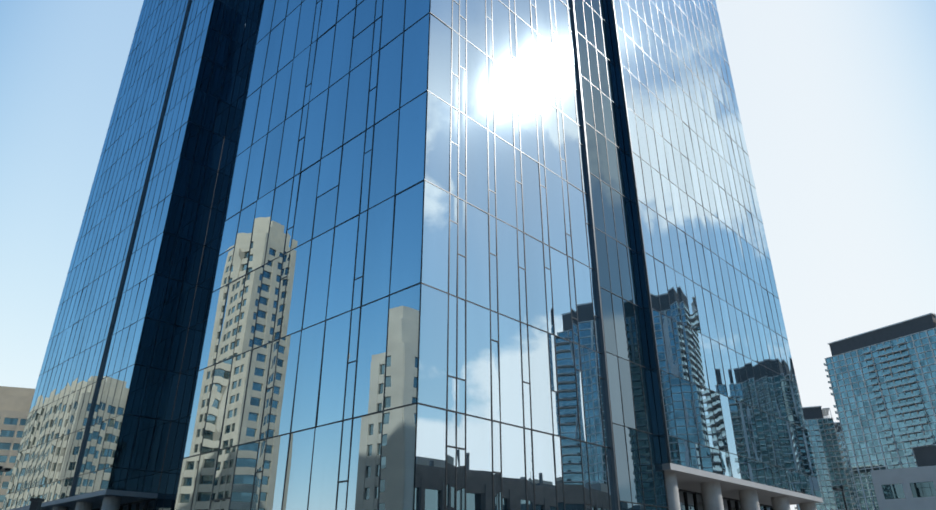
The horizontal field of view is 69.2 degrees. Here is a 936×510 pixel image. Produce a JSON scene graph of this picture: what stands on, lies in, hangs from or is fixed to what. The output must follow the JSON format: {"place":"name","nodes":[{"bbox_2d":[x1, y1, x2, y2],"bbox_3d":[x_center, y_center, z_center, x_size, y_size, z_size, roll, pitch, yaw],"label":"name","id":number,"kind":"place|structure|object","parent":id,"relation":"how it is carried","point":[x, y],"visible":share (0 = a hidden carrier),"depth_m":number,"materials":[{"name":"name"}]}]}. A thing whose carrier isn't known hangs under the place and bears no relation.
{"place":"outdoors","nodes":[
{"label":"outdoors","id":0,"kind":"place"},
{"bbox_2d":[0,386,34,509],"bbox_3d":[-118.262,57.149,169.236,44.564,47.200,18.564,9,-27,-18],"label":"building","id":1,"kind":"structure","parent":0,"point":[15,404],"depth_m":167.98,"materials":[{"name":"concrete"}]},
{"bbox_2d":[69,0,670,509],"bbox_3d":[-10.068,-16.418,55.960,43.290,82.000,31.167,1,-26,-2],"label":"tower fins","id":2,"kind":"object","parent":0,"point":[611,438],"visible":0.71,"depth_m":41.66,"materials":[{"name":"metal"}]},
{"bbox_2d":[108,0,667,509],"bbox_3d":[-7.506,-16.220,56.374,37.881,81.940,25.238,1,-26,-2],"label":"glass wall","id":3,"kind":"structure","parent":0,"point":[630,324],"depth_m":53.45,"materials":[{"name":"glass"}]},
{"bbox_2d":[2,0,820,509],"bbox_3d":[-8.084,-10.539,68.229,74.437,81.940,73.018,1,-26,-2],"label":"glass facade","id":4,"kind":"structure","parent":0,"point":[484,386],"depth_m":30.31,"materials":[{"name":"blue glass"}]},
{"bbox_2d":[15,0,820,509],"bbox_3d":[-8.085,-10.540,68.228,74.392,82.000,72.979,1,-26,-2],"label":"tower mullion backing","id":5,"kind":"object","parent":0,"point":[399,290],"visible":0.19,"depth_m":50.41,"materials":[{"name":"black metal"}]},
{"bbox_2d":[52,472,816,509],"bbox_3d":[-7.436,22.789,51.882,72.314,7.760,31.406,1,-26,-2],"label":"tower columns","id":6,"kind":"structure","parent":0,"point":[712,499],"depth_m":47.47,"materials":[{"name":"grey concrete"}]},
{"bbox_2d":[9,463,822,509],"bbox_3d":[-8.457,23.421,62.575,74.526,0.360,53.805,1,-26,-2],"label":"canopy","id":7,"kind":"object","parent":6,"relation":"on","point":[690,479],"depth_m":50.46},
{"bbox_2d":[99,476,771,509],"bbox_3d":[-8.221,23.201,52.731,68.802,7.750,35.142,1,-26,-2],"label":"tower lobby glass","id":8,"kind":"object","parent":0,"point":[683,506],"visible":0.2,"depth_m":51.85,"materials":[{"name":"glass"}]},
{"bbox_2d":[0,0,935,509],"label":"sky","id":9,"kind":"structure","parent":0,"point":[836,99],"materials":[{"name":"blue"}]},
{"bbox_2d":[870,446,935,509],"bbox_3d":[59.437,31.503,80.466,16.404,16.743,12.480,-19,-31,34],"label":"white building","id":10,"kind":"structure","parent":0,"point":[911,488],"depth_m":80.51,"materials":[{"name":"concrete"},{"name":"glass"}]},
{"label":"ground","id":11,"kind":"structure","parent":0,"visible":0},
{"bbox_2d":[0,466,10,471],"bbox_3d":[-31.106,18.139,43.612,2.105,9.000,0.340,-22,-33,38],"label":"street lamp","id":12,"kind":"object","parent":11,"relation":"on","point":[4,469],"visible":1,"depth_m":44.86,"materials":[{"name":"grey metal"}]},
{"bbox_2d":[29,498,44,509],"bbox_3d":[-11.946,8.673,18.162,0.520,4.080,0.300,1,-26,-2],"label":"signal post","id":13,"kind":"object","parent":11,"relation":"on","point":[36,504],"visible":1,"depth_m":18.90,"materials":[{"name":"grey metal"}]},
{"bbox_2d":[6,0,816,509],"bbox_3d":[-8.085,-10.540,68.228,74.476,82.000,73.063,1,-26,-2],"label":"tower mullion caps","id":14,"kind":"object","parent":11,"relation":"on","point":[492,420],"visible":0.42,"depth_m":32.37,"materials":[{"name":"grey metal"}]},
{"bbox_2d":[92,470,772,509],"bbox_3d":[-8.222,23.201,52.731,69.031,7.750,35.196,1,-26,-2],"label":"tower lobby frames","id":15,"kind":"structure","parent":11,"relation":"on","point":[685,491],"depth_m":52.47,"materials":[{"name":"metal"}]},
{"bbox_2d":[794,406,856,509],"bbox_3d":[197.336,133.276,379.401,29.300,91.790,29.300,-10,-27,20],"label":"high-rise building","id":16,"kind":"structure","parent":11,"relation":"on","point":[828,457],"depth_m":373.17,"materials":[{"name":"blue glass"}]},
{"bbox_2d":[832,485,847,509],"bbox_3d":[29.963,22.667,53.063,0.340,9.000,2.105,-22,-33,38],"label":"street lamp","id":17,"kind":"object","parent":11,"relation":"on","point":[841,488],"visible":1,"depth_m":55.03,"materials":[{"name":"grey metal"}]},
{"bbox_2d":[834,422,859,509],"bbox_3d":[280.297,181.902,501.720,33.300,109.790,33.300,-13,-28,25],"label":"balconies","id":18,"kind":"structure","parent":11,"relation":"on","point":[843,447],"depth_m":496.91,"materials":[{"name":"glass"}]},
{"bbox_2d":[824,313,935,509],"bbox_3d":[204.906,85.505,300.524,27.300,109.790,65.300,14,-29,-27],"label":"condo building","id":19,"kind":"structure","parent":11,"relation":"on","point":[882,381],"depth_m":309.79,"materials":[{"name":"blue glass"}]}
]}

